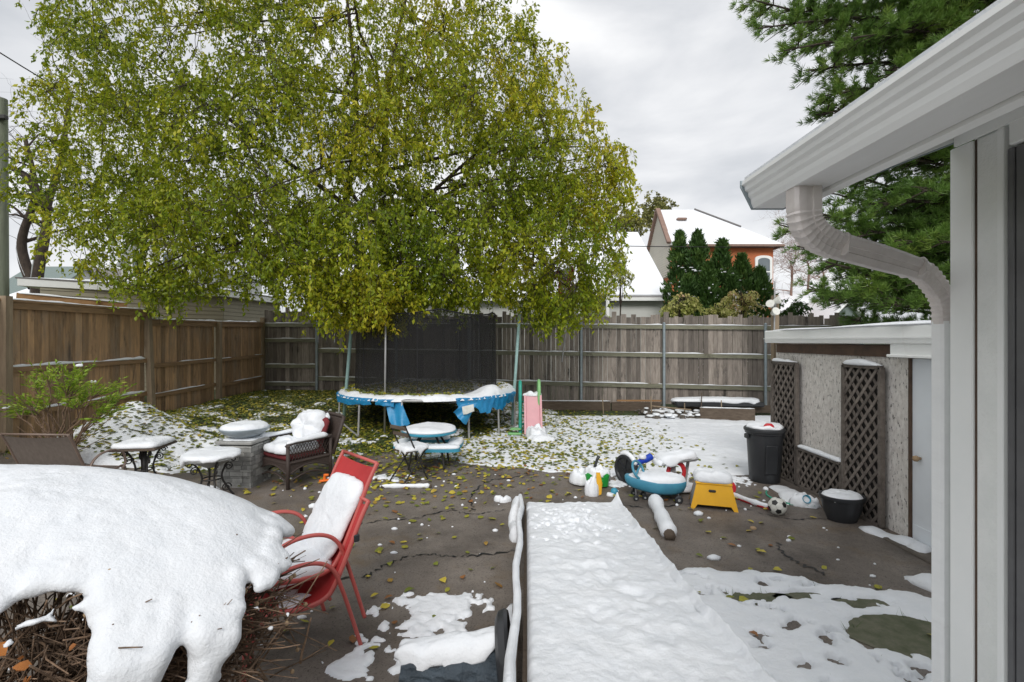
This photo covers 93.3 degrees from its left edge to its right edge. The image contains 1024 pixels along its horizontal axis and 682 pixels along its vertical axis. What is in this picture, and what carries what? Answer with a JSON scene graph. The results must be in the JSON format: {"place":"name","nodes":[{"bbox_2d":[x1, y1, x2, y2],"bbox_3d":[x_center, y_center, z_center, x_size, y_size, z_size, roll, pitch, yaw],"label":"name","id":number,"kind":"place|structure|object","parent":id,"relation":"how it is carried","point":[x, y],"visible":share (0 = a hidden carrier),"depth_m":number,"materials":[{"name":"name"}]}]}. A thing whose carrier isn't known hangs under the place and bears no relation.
{"place":"outdoors","nodes":[
{"label":"outdoors","id":0,"kind":"place"},
{"bbox_2d":[0,52,137,132],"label":"overhead wire","id":1,"kind":"object","parent":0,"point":[32,72],"visible":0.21,"depth_m":11.28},
{"bbox_2d":[0,358,140,449],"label":"green shrub","id":2,"kind":"object","parent":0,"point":[21,408],"visible":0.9,"depth_m":6.91,"materials":[{"name":"green plant"}]},
{"bbox_2d":[3,385,770,471],"bbox_3d":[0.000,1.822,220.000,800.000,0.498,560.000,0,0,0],"label":"ground","id":3,"kind":"structure","parent":0,"point":[597,413],"depth_m":11.77,"materials":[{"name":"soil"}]},
{"bbox_2d":[0,97,9,295],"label":"utility pole","id":4,"kind":"object","parent":3,"relation":"on","point":[4,246],"visible":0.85,"depth_m":12.95,"materials":[{"name":"grey wood"}]},
{"bbox_2d":[10,288,29,297],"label":"snowy house","id":5,"kind":"structure","parent":3,"relation":"on","point":[27,290],"depth_m":27.73,"materials":[{"name":"beige"}]},
{"bbox_2d":[9,266,96,293],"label":"green roofed house","id":6,"kind":"structure","parent":3,"relation":"on","point":[50,272],"depth_m":45.26,"materials":[{"name":"grey"}]},
{"bbox_2d":[16,293,126,306],"bbox_3d":[-10.203,0.488,11.256,1.959,3.124,0.120,0,0,-43],"label":"neighbour fence","id":7,"kind":"object","parent":3,"relation":"on","point":[77,300],"visible":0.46,"depth_m":11.16,"materials":[{"name":"brown wood"}]},
{"bbox_2d":[4,1,141,293],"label":"bare tree","id":8,"kind":"object","parent":3,"relation":"on","point":[27,268],"visible":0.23,"depth_m":16.89,"materials":[{"name":"green plant"}]},
{"bbox_2d":[93,269,121,279],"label":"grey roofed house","id":9,"kind":"structure","parent":3,"relation":"on","point":[119,271],"depth_m":49.84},
{"bbox_2d":[0,296,264,452],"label":"side fence","id":10,"kind":"object","parent":3,"relation":"on","point":[180,360],"visible":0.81,"depth_m":9.97,"materials":[{"name":"brown wood"}]},
{"bbox_2d":[15,277,287,390],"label":"beige garage","id":11,"kind":"structure","parent":3,"relation":"on","point":[232,311],"depth_m":15.20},
{"bbox_2d":[114,217,261,293],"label":"white two storey house","id":12,"kind":"structure","parent":3,"relation":"on","point":[214,279],"depth_m":34.01,"materials":[{"name":"paint"}]},
{"bbox_2d":[162,251,175,269],"bbox_3d":[-24.139,-5.557,33.962,0.965,1.550,0.095,0,0,0],"label":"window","id":13,"kind":"structure","parent":12,"relation":"in","point":[164,251],"depth_m":33.92,"materials":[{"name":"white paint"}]},
{"bbox_2d":[0,0,642,352],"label":"shade tree","id":14,"kind":"object","parent":3,"relation":"on","point":[365,286],"visible":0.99,"depth_m":10.55,"materials":[{"name":"green plant"}]},
{"bbox_2d":[336,297,520,438],"bbox_3d":[-1.912,0.531,11.546,4.282,2.985,4.262,0,0,0],"label":"trampoline","id":15,"kind":"object","parent":3,"relation":"on","point":[447,356],"visible":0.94,"depth_m":10.12,"materials":[{"name":"fabric"}]},
{"bbox_2d":[347,232,669,382],"bbox_3d":[-0.365,-2.260,29.965,16.399,9.020,12.770,0,0,0],"label":"white bungalow","id":16,"kind":"object","parent":3,"relation":"on","point":[645,300],"visible":0.22,"depth_m":24.10,"materials":[{"name":"grey"}]},
{"bbox_2d":[260,307,859,406],"bbox_3d":[1.002,0.475,14.824,18.346,3.150,0.175,0,0,5],"label":"back fence","id":17,"kind":"object","parent":3,"relation":"on","point":[684,357],"visible":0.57,"depth_m":14.66,"materials":[{"name":"grey wood"}]},
{"bbox_2d":[542,400,610,410],"bbox_3d":[1.760,1.901,14.300,2.282,0.297,0.118,0,0,3],"label":"timber edging","id":18,"kind":"object","parent":3,"relation":"on","point":[584,405],"visible":0.84,"depth_m":14.25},
{"bbox_2d":[577,289,609,381],"bbox_3d":[3.807,-0.232,22.997,1.512,4.564,1.206,0,0,0],"label":"arch","id":19,"kind":"object","parent":3,"relation":"on","point":[607,309],"visible":0.05,"depth_m":22.43,"materials":[{"name":"white paint"}]},
{"bbox_2d":[603,248,635,315],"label":"young tree","id":20,"kind":"object","parent":3,"relation":"on","point":[620,281],"visible":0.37,"depth_m":17.89,"materials":[{"name":"green plant"}]},
{"bbox_2d":[610,209,651,236],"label":"distant tree","id":21,"kind":"object","parent":3,"relation":"on","point":[638,226],"visible":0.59,"depth_m":37.35,"materials":[{"name":"green plant"}]},
{"bbox_2d":[611,402,659,410],"bbox_3d":[3.640,1.925,14.210,1.420,0.250,0.090,0,0,1],"label":"timber edging","id":22,"kind":"object","parent":3,"relation":"on","point":[624,406],"visible":0.71,"depth_m":14.17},
{"bbox_2d":[616,400,661,401],"bbox_3d":[3.750,1.760,14.275,1.301,0.040,0.090,0,0,2],"label":"timber edging","id":23,"kind":"object","parent":22,"relation":"on","point":[642,400],"visible":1,"depth_m":14.22,"materials":[{"name":"brown wood"}]},
{"bbox_2d":[636,190,679,228],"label":"distant tree","id":24,"kind":"object","parent":3,"relation":"on","point":[660,202],"visible":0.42,"depth_m":39.29,"materials":[{"name":"green plant"}]},
{"bbox_2d":[634,408,699,418],"bbox_3d":[4.403,2.005,13.291,1.835,0.207,1.581,0,0,0],"label":"rubble","id":25,"kind":"object","parent":3,"relation":"on","point":[659,417],"visible":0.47,"depth_m":12.97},
{"bbox_2d":[643,407,699,417],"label":"snow clumps","id":26,"kind":"object","parent":25,"relation":"on","point":[669,414],"visible":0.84,"depth_m":12.98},
{"bbox_2d":[652,405,690,409],"bbox_3d":[4.345,1.826,13.200,1.034,0.081,0.036,0,0,23],"label":"fallen pole","id":27,"kind":"object","parent":25,"relation":"on","point":[671,407],"visible":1,"depth_m":13.19,"materials":[{"name":"brown wood"}]},
{"bbox_2d":[659,229,688,317],"bbox_3d":[7.500,-1.487,21.473,1.951,7.073,1.853,0,0,-37],"label":"columnar cedar","id":28,"kind":"object","parent":3,"relation":"on","point":[676,260],"visible":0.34,"depth_m":21.29,"materials":[{"name":"green plant"}]},
{"bbox_2d":[659,292,702,317],"bbox_3d":[5.933,0.161,17.038,1.645,3.777,1.349,0,0,0],"label":"laurel shrub","id":29,"kind":"object","parent":3,"relation":"on","point":[689,308],"visible":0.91,"depth_m":16.73,"materials":[{"name":"green plant"}]},
{"bbox_2d":[669,272,704,332],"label":"columnar cedar","id":30,"kind":"object","parent":3,"relation":"on","point":[688,285],"visible":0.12,"depth_m":20.18,"materials":[{"name":"green plant"}]},
{"bbox_2d":[677,227,711,305],"bbox_3d":[8.027,-1.460,20.915,2.046,7.020,1.849,0,0,22],"label":"columnar cedar","id":31,"kind":"object","parent":3,"relation":"on","point":[698,255],"visible":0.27,"depth_m":20.78,"materials":[{"name":"green plant"}]},
{"bbox_2d":[695,259,725,345],"bbox_3d":[8.229,-0.693,20.242,1.965,5.485,1.965,0,0,0],"label":"columnar cedar","id":32,"kind":"object","parent":3,"relation":"on","point":[707,281],"visible":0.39,"depth_m":19.93,"materials":[{"name":"green plant"}]},
{"bbox_2d":[647,208,784,316],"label":"orange brick house","id":33,"kind":"structure","parent":3,"relation":"on","point":[666,224],"depth_m":32.78,"materials":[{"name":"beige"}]},
{"bbox_2d":[755,255,772,282],"bbox_3d":[16.636,-4.758,31.940,1.135,1.791,0.160,0,0,0],"label":"window","id":34,"kind":"structure","parent":33,"relation":"in","point":[764,260],"depth_m":31.90,"materials":[{"name":"white paint"}]},
{"bbox_2d":[700,299,735,317],"bbox_3d":[7.273,0.291,16.900,1.229,3.517,1.235,0,0,0],"label":"laurel shrub","id":35,"kind":"object","parent":3,"relation":"on","point":[714,310],"visible":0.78,"depth_m":16.82,"materials":[{"name":"green plant"}]},
{"bbox_2d":[677,405,770,412],"bbox_3d":[6.000,1.900,13.600,2.608,0.200,0.090,0,0,4],"label":"timber edging","id":36,"kind":"object","parent":3,"relation":"on","point":[766,409],"depth_m":13.49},
{"bbox_2d":[670,396,764,406],"bbox_3d":[5.702,1.691,13.549,2.499,0.259,0.563,0,0,2],"label":"black tray","id":37,"kind":"object","parent":36,"relation":"on","point":[712,401],"visible":0.99,"depth_m":13.31,"materials":[{"name":"plastic"}]},
{"bbox_2d":[704,236,754,346],"bbox_3d":[8.959,-1.207,20.527,2.347,6.514,2.346,0,0,0],"label":"columnar cedar","id":38,"kind":"object","parent":3,"relation":"on","point":[723,265],"visible":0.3,"depth_m":20.22,"materials":[{"name":"green plant"}]},
{"bbox_2d":[713,273,752,342],"bbox_3d":[9.078,-0.384,19.918,1.991,4.869,2.043,0,0,0],"label":"columnar cedar","id":39,"kind":"object","parent":3,"relation":"on","point":[731,281],"visible":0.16,"depth_m":19.70,"materials":[{"name":"green plant"}]},
{"bbox_2d":[722,289,766,320],"bbox_3d":[8.282,0.087,17.436,1.252,3.926,1.326,0,0,-12],"label":"laurel shrub","id":40,"kind":"object","parent":3,"relation":"on","point":[745,303],"visible":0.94,"depth_m":17.35,"materials":[{"name":"green plant"}]},
{"bbox_2d":[731,252,764,316],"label":"columnar cedar","id":41,"kind":"object","parent":3,"relation":"on","point":[742,267],"visible":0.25,"depth_m":20.20,"materials":[{"name":"green plant"}]},
{"bbox_2d":[724,592,792,604],"bbox_3d":[1.886,2.058,3.845,0.707,0.044,0.211,0,0,0],"label":"flagstone","id":42,"kind":"object","parent":3,"relation":"on","point":[768,597],"visible":0.23,"depth_m":3.85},
{"bbox_2d":[748,263,781,317],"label":"columnar cedar","id":43,"kind":"object","parent":3,"relation":"on","point":[765,290],"visible":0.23,"depth_m":19.97,"materials":[{"name":"green plant"}]},
{"bbox_2d":[766,281,781,359],"bbox_3d":[4.172,0.600,7.657,0.316,3.100,0.191,0,0,-44],"label":"lamp post","id":44,"kind":"object","parent":3,"relation":"on","point":[774,302],"visible":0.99,"depth_m":7.70,"materials":[{"name":"grey wood"}]},
{"bbox_2d":[780,298,812,315],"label":"evergreen","id":45,"kind":"object","parent":3,"relation":"on","point":[797,308],"visible":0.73,"depth_m":19.79,"materials":[{"name":"green plant"}]},
{"bbox_2d":[776,291,819,312],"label":"snow roofed cottage","id":46,"kind":"structure","parent":3,"relation":"on","point":[786,296],"depth_m":35.73,"materials":[{"name":"snow"}]},
{"bbox_2d":[770,213,828,288],"bbox_3d":[22.837,-5.712,38.279,4.271,10.066,6.980,0,0,-20],"label":"distant bare tree","id":47,"kind":"object","parent":3,"relation":"on","point":[776,252],"visible":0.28,"depth_m":38.37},
{"bbox_2d":[759,210,844,282],"bbox_3d":[21.669,-6.250,35.546,6.436,11.248,5.962,0,0,0],"label":"distant bare tree","id":48,"kind":"object","parent":3,"relation":"on","point":[821,275],"visible":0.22,"depth_m":35.48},
{"bbox_2d":[772,592,840,599],"bbox_3d":[2.355,2.058,3.852,0.565,0.044,0.191,0,0,0],"label":"flagstone","id":49,"kind":"object","parent":3,"relation":"on","point":[797,595],"visible":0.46,"depth_m":3.87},
{"bbox_2d":[773,201,849,295],"bbox_3d":[20.333,-5.351,35.103,5.688,9.415,6.919,0,0,-20],"label":"distant bare tree","id":50,"kind":"object","parent":3,"relation":"on","point":[791,268],"visible":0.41,"depth_m":35.91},
{"bbox_2d":[799,301,865,319],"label":"grey gabled house","id":51,"kind":"structure","parent":3,"relation":"on","point":[826,312],"depth_m":30.30,"materials":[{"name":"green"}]},
{"bbox_2d":[763,320,930,564],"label":"garden shed","id":52,"kind":"structure","parent":3,"relation":"on","point":[900,352],"depth_m":5.21,"materials":[{"name":"white paint"}]},
{"bbox_2d":[912,359,930,547],"bbox_3d":[4.083,1.105,4.520,0.110,1.850,0.860,0,0,0],"label":"door","id":53,"kind":"structure","parent":52,"relation":"in","point":[921,457],"depth_m":4.83,"materials":[{"name":"paint"}]},
{"bbox_2d":[831,598,889,608],"bbox_3d":[2.696,2.058,3.747,0.613,0.044,0.222,0,0,0],"label":"flagstone","id":54,"kind":"object","parent":3,"relation":"on","point":[861,603],"visible":0.32,"depth_m":3.76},
{"bbox_2d":[727,0,996,325],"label":"pine tree","id":55,"kind":"object","parent":3,"relation":"on","point":[915,210],"visible":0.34,"depth_m":10.02,"materials":[{"name":"green plant"}]},
{"bbox_2d":[740,0,1023,681],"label":"white house corner","id":56,"kind":"object","parent":3,"relation":"on","point":[962,84],"visible":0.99,"depth_m":1.69,"materials":[{"name":"paint"}]},
{"bbox_2d":[785,185,949,681],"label":"downspout","id":57,"kind":"object","parent":56,"relation":"attached to","point":[811,229],"visible":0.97,"depth_m":1.93,"materials":[{"name":"white metal"}]},
{"bbox_2d":[1008,143,1023,681],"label":"patio door","id":58,"kind":"structure","parent":56,"relation":"in","point":[1015,154],"depth_m":1.66,"materials":[{"name":"grey glass"}]},
{"bbox_2d":[847,614,930,658],"bbox_3d":[2.723,2.058,3.339,0.781,0.044,0.633,0,0,-19],"label":"flagstone","id":59,"kind":"object","parent":3,"relation":"on","point":[904,635],"visible":0.36,"depth_m":3.36,"materials":[{"name":"stone"}]},
{"bbox_2d":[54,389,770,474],"bbox_3d":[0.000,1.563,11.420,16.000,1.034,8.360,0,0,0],"label":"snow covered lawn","id":60,"kind":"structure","parent":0,"point":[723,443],"depth_m":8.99,"materials":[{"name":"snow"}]},
{"bbox_2d":[1,390,737,474],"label":"fallen leaves","id":61,"kind":"object","parent":60,"relation":"on","point":[294,395],"visible":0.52,"depth_m":10.48,"materials":[{"name":"yellow plant"}]},
{"bbox_2d":[508,379,554,442],"bbox_3d":[0.370,1.448,10.235,0.829,1.223,1.302,0,0,-17],"label":"toy slide","id":62,"kind":"object","parent":60,"relation":"on","point":[535,430],"visible":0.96,"depth_m":10.33,"materials":[{"name":"pink plastic"}]},
{"bbox_2d":[700,407,754,420],"bbox_3d":[5.550,1.880,12.475,1.324,0.340,0.116,0,0,11],"label":"timber edging","id":63,"kind":"object","parent":60,"relation":"on","point":[728,413],"visible":0.99,"depth_m":12.43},
{"bbox_2d":[0,452,930,681],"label":"patio","id":64,"kind":"structure","parent":0,"point":[858,553],"depth_m":4.79,"materials":[{"name":"concrete"}]},
{"bbox_2d":[0,433,126,469],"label":"patio chair","id":65,"kind":"object","parent":64,"relation":"on","point":[50,451],"visible":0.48,"depth_m":5.71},
{"bbox_2d":[110,436,177,473],"bbox_3d":[-5.019,1.688,6.600,0.578,0.735,0.579,0,0,-8],"label":"iron side table","id":66,"kind":"object","parent":64,"relation":"on","point":[142,445],"visible":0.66,"depth_m":6.50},
{"bbox_2d":[0,464,336,681],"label":"snow capped bush","id":67,"kind":"object","parent":64,"relation":"on","point":[159,573],"visible":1,"depth_m":1.62,"materials":[{"name":"snow"}]},
{"bbox_2d":[179,446,241,493],"bbox_3d":[-3.896,1.732,6.285,0.702,0.648,0.696,0,0,0],"label":"iron side table","id":68,"kind":"object","parent":64,"relation":"on","point":[214,457],"visible":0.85,"depth_m":6.16,"materials":[{"name":"black metal"}]},
{"bbox_2d":[215,434,270,487],"bbox_3d":[-3.860,1.713,6.980,0.533,0.674,0.533,0,0,4],"label":"stone pedestal","id":69,"kind":"object","parent":64,"relation":"on","point":[246,470],"visible":0.69,"depth_m":6.74,"materials":[{"name":"stone"}]},
{"bbox_2d":[218,420,270,438],"bbox_3d":[-3.860,1.278,6.980,0.670,0.224,0.670,0,0,0],"label":"stone bowl","id":70,"kind":"object","parent":69,"relation":"on","point":[245,429],"visible":1,"depth_m":6.78,"materials":[{"name":"grey stone"}]},
{"bbox_2d":[259,409,345,489],"bbox_3d":[-3.145,1.549,7.215,0.836,1.002,0.977,0,0,33],"label":"wicker armchair","id":71,"kind":"object","parent":64,"relation":"on","point":[315,436],"visible":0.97,"depth_m":7.09,"materials":[{"name":"wicker"}]},
{"bbox_2d":[242,496,370,681],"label":"patio chair","id":72,"kind":"object","parent":64,"relation":"on","point":[321,592],"visible":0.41,"depth_m":3.18,"materials":[{"name":"red metal"}]},
{"bbox_2d":[247,450,378,662],"bbox_3d":[-1.452,1.393,3.366,0.867,1.061,0.634,0,0,-44],"label":"patio chair","id":73,"kind":"object","parent":72,"relation":"on","point":[337,504],"visible":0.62,"depth_m":3.38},
{"bbox_2d":[319,474,328,481],"bbox_3d":[-2.717,1.980,6.994,0.140,0.110,0.083,0,0,-29],"label":"sand toy","id":74,"kind":"object","parent":64,"relation":"on","point":[324,479],"visible":0.88,"depth_m":6.98,"materials":[{"name":"orange plastic"}]},
{"bbox_2d":[321,636,400,680],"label":"snow patch","id":75,"kind":"object","parent":64,"relation":"on","point":[357,661],"visible":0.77,"depth_m":3.04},
{"bbox_2d":[373,474,414,481],"bbox_3d":[-1.781,2.041,7.196,0.660,0.058,0.408,0,0,0],"label":"snow patch","id":76,"kind":"object","parent":64,"relation":"on","point":[382,476],"visible":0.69,"depth_m":7.16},
{"bbox_2d":[380,483,431,487],"bbox_3d":[-1.479,2.020,6.730,0.718,0.076,0.072,0,0,-2],"label":"snowy stick","id":77,"kind":"object","parent":64,"relation":"on","point":[418,485],"visible":0.97,"depth_m":6.71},
{"bbox_2d":[389,422,428,483],"bbox_3d":[-1.507,1.623,7.138,0.435,0.862,0.493,0,0,42],"label":"folding chair","id":78,"kind":"object","parent":64,"relation":"on","point":[406,448],"visible":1,"depth_m":7.04,"materials":[{"name":"black metal"}]},
{"bbox_2d":[393,422,463,469],"bbox_3d":[-1.370,1.713,7.995,1.100,0.680,0.990,0,0,0],"label":"kids picnic table","id":79,"kind":"object","parent":64,"relation":"on","point":[432,432],"visible":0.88,"depth_m":7.70,"materials":[{"name":"blue plastic"}]},
{"bbox_2d":[366,590,494,637],"bbox_3d":[-0.573,2.041,3.634,1.068,0.058,0.648,0,0,0],"label":"snow patch","id":80,"kind":"object","parent":64,"relation":"on","point":[448,611],"visible":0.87,"depth_m":3.62,"materials":[{"name":"snow"}]},
{"bbox_2d":[394,608,510,681],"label":"patio chair","id":81,"kind":"object","parent":64,"relation":"on","point":[470,656],"visible":0.98,"depth_m":2.68,"materials":[{"name":"grey fabric"}]},
{"bbox_2d":[8,470,906,669],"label":"snow crumbs","id":82,"kind":"object","parent":64,"relation":"on","point":[712,556],"visible":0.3,"depth_m":5.19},
{"bbox_2d":[56,454,930,648],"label":"fallen leaves","id":83,"kind":"object","parent":64,"relation":"on","point":[352,638],"visible":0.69,"depth_m":6.52,"materials":[{"name":"yellow plant"}]},
{"bbox_2d":[494,495,511,502],"bbox_3d":[-0.111,2.010,6.159,0.228,0.086,0.143,0,0,-18],"label":"snowy lump","id":84,"kind":"object","parent":64,"relation":"on","point":[501,499],"visible":1,"depth_m":6.13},
{"bbox_2d":[293,474,827,578],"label":"patio cracks","id":85,"kind":"object","parent":64,"relation":"on","point":[804,565],"visible":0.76,"depth_m":4.70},
{"bbox_2d":[569,455,610,486],"bbox_3d":[1.097,1.849,6.835,0.584,0.459,0.281,0,0,18],"label":"toy trolley","id":86,"kind":"object","parent":64,"relation":"on","point":[580,476],"visible":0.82,"depth_m":6.76,"materials":[{"name":"green plastic"}]},
{"bbox_2d":[606,488,617,496],"bbox_3d":[1.330,2.001,6.409,0.164,0.101,0.100,0,0,-20],"label":"toy ball","id":87,"kind":"object","parent":64,"relation":"on","point":[613,491],"visible":0.92,"depth_m":6.38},
{"bbox_2d":[614,451,653,483],"bbox_3d":[1.799,1.816,7.014,0.519,0.477,0.430,0,0,-28],"label":"toy tricycle","id":88,"kind":"object","parent":64,"relation":"on","point":[623,462],"visible":0.73,"depth_m":6.97,"materials":[{"name":"black plastic"}]},
{"bbox_2d":[503,492,778,681],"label":"ramp","id":89,"kind":"structure","parent":64,"relation":"on","point":[611,594],"depth_m":2.97,"materials":[{"name":"snow"}]},
{"bbox_2d":[625,460,686,503],"bbox_3d":[1.860,1.807,6.280,0.780,0.486,0.409,0,0,6],"label":"swing car","id":90,"kind":"object","parent":64,"relation":"on","point":[660,482],"visible":0.99,"depth_m":6.14,"materials":[{"name":"teal plastic"}]},
{"bbox_2d":[648,494,676,540],"bbox_3d":[1.708,1.986,5.540,0.190,0.200,1.192,0,0,8],"label":"fallen tube","id":91,"kind":"object","parent":64,"relation":"on","point":[667,528],"visible":1,"depth_m":5.24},
{"bbox_2d":[653,449,698,493],"bbox_3d":[2.232,1.769,6.622,0.626,0.566,0.405,0,0,-8],"label":"activity table","id":92,"kind":"object","parent":64,"relation":"on","point":[671,460],"visible":0.69,"depth_m":6.51,"materials":[{"name":"red plastic"}]},
{"bbox_2d":[608,473,755,487],"bbox_3d":[2.261,2.041,7.048,2.556,0.058,0.804,0,0,0],"label":"snow patch","id":93,"kind":"object","parent":64,"relation":"on","point":[618,483],"visible":0.15,"depth_m":6.98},
{"bbox_2d":[689,467,738,512],"bbox_3d":[2.500,1.820,6.020,0.540,0.460,0.380,0,0,17],"label":"step stool","id":94,"kind":"object","parent":64,"relation":"on","point":[711,487],"visible":1,"depth_m":5.88,"materials":[{"name":"yellow plastic"}]},
{"bbox_2d":[732,482,735,492],"bbox_3d":[2.840,1.938,6.348,0.200,0.224,0.104,0,0,0],"label":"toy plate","id":95,"kind":"object","parent":64,"relation":"on","point":[734,487],"visible":0.09,"depth_m":6.32,"materials":[{"name":"red plastic"}]},
{"bbox_2d":[734,492,768,509],"bbox_3d":[2.962,1.992,6.193,0.115,0.118,0.768,0,0,-20],"label":"foam noodle","id":96,"kind":"object","parent":64,"relation":"on","point":[755,502],"visible":0.52,"depth_m":6.03,"materials":[{"name":"red plastic"}]},
{"bbox_2d":[743,420,785,483],"bbox_3d":[3.700,1.620,7.080,0.560,0.860,0.560,0,0,0],"label":"trash can","id":97,"kind":"object","parent":64,"relation":"on","point":[764,448],"visible":0.97,"depth_m":6.90,"materials":[{"name":"black plastic"}]},
{"bbox_2d":[768,497,786,514],"bbox_3d":[3.130,1.948,5.700,0.205,0.206,0.207,0,0,0],"label":"soccer ball","id":98,"kind":"object","parent":64,"relation":"on","point":[777,505],"visible":1,"depth_m":5.63,"materials":[{"name":"leather"}]},
{"bbox_2d":[771,358,798,484],"bbox_3d":[4.029,1.155,7.150,0.075,1.794,0.665,0,0,0],"label":"trellis panel","id":99,"kind":"object","parent":64,"relation":"on","point":[784,393],"visible":0.88,"depth_m":7.07,"materials":[{"name":"wood"}]},
{"bbox_2d":[769,485,821,508],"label":"snow bank","id":100,"kind":"structure","parent":64,"relation":"on","point":[785,493],"depth_m":6.36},
{"bbox_2d":[678,567,930,681],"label":"snow on flagstones","id":101,"kind":"structure","parent":64,"relation":"on","point":[788,652],"depth_m":3.47,"materials":[{"name":"snow"}]},
{"bbox_2d":[789,492,819,507],"bbox_3d":[3.638,1.969,6.038,0.358,0.171,0.257,0,0,0],"label":"toy cup","id":102,"kind":"object","parent":64,"relation":"on","point":[801,499],"visible":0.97,"depth_m":5.95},
{"bbox_2d":[796,445,840,497],"bbox_3d":[4.029,1.743,6.350,0.076,0.619,0.945,0,0,0],"label":"trellis panel","id":103,"kind":"object","parent":64,"relation":"on","point":[817,470],"visible":0.86,"depth_m":6.39,"materials":[{"name":"wood"}]},
{"bbox_2d":[726,581,929,677],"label":"grass","id":104,"kind":"structure","parent":64,"relation":"on","point":[840,599],"depth_m":3.77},
{"bbox_2d":[818,488,866,523],"bbox_3d":[3.770,1.883,5.520,0.476,0.335,0.405,0,0,0],"label":"planter pot","id":105,"kind":"object","parent":64,"relation":"on","point":[843,506],"visible":1,"depth_m":5.40,"materials":[{"name":"black plastic"}]},
{"bbox_2d":[841,359,884,527],"bbox_3d":[4.029,1.129,5.565,0.082,1.847,0.635,0,0,0],"label":"trellis panel","id":106,"kind":"object","parent":64,"relation":"on","point":[862,426],"visible":0.89,"depth_m":5.52,"materials":[{"name":"wood"}]},
{"bbox_2d":[858,526,930,552],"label":"snow bank","id":107,"kind":"structure","parent":64,"relation":"on","point":[913,544],"depth_m":4.86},
{"bbox_2d":[904,573,930,591],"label":"snow bank","id":108,"kind":"structure","parent":64,"relation":"on","point":[922,580],"depth_m":4.02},
{"bbox_2d":[0,0,978,321],"label":"sky","id":109,"kind":"structure","parent":0,"point":[683,84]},
{"bbox_2d":[558,266,574,361],"bbox_3d":[1.552,-0.848,14.029,0.607,2.927,0.177,0,0,0],"label":"pole","id":110,"kind":"object","parent":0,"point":[564,292],"visible":0.1,"depth_m":14.05,"materials":[{"name":"metal"}]},
{"bbox_2d":[584,472,601,496],"bbox_3d":[1.083,1.905,6.416,0.235,0.309,0.161,0,0,0],"label":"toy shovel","id":111,"kind":"object","parent":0,"point":[593,485],"visible":1,"depth_m":6.38,"materials":[{"name":"yellow plastic"}]},
{"bbox_2d":[553,244,799,247],"bbox_3d":[7.881,-3.646,18.250,19.529,0.260,0.032,0,0,-4],"label":"overhead wire","id":112,"kind":"object","parent":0,"point":[694,246],"visible":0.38,"depth_m":18.16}
]}

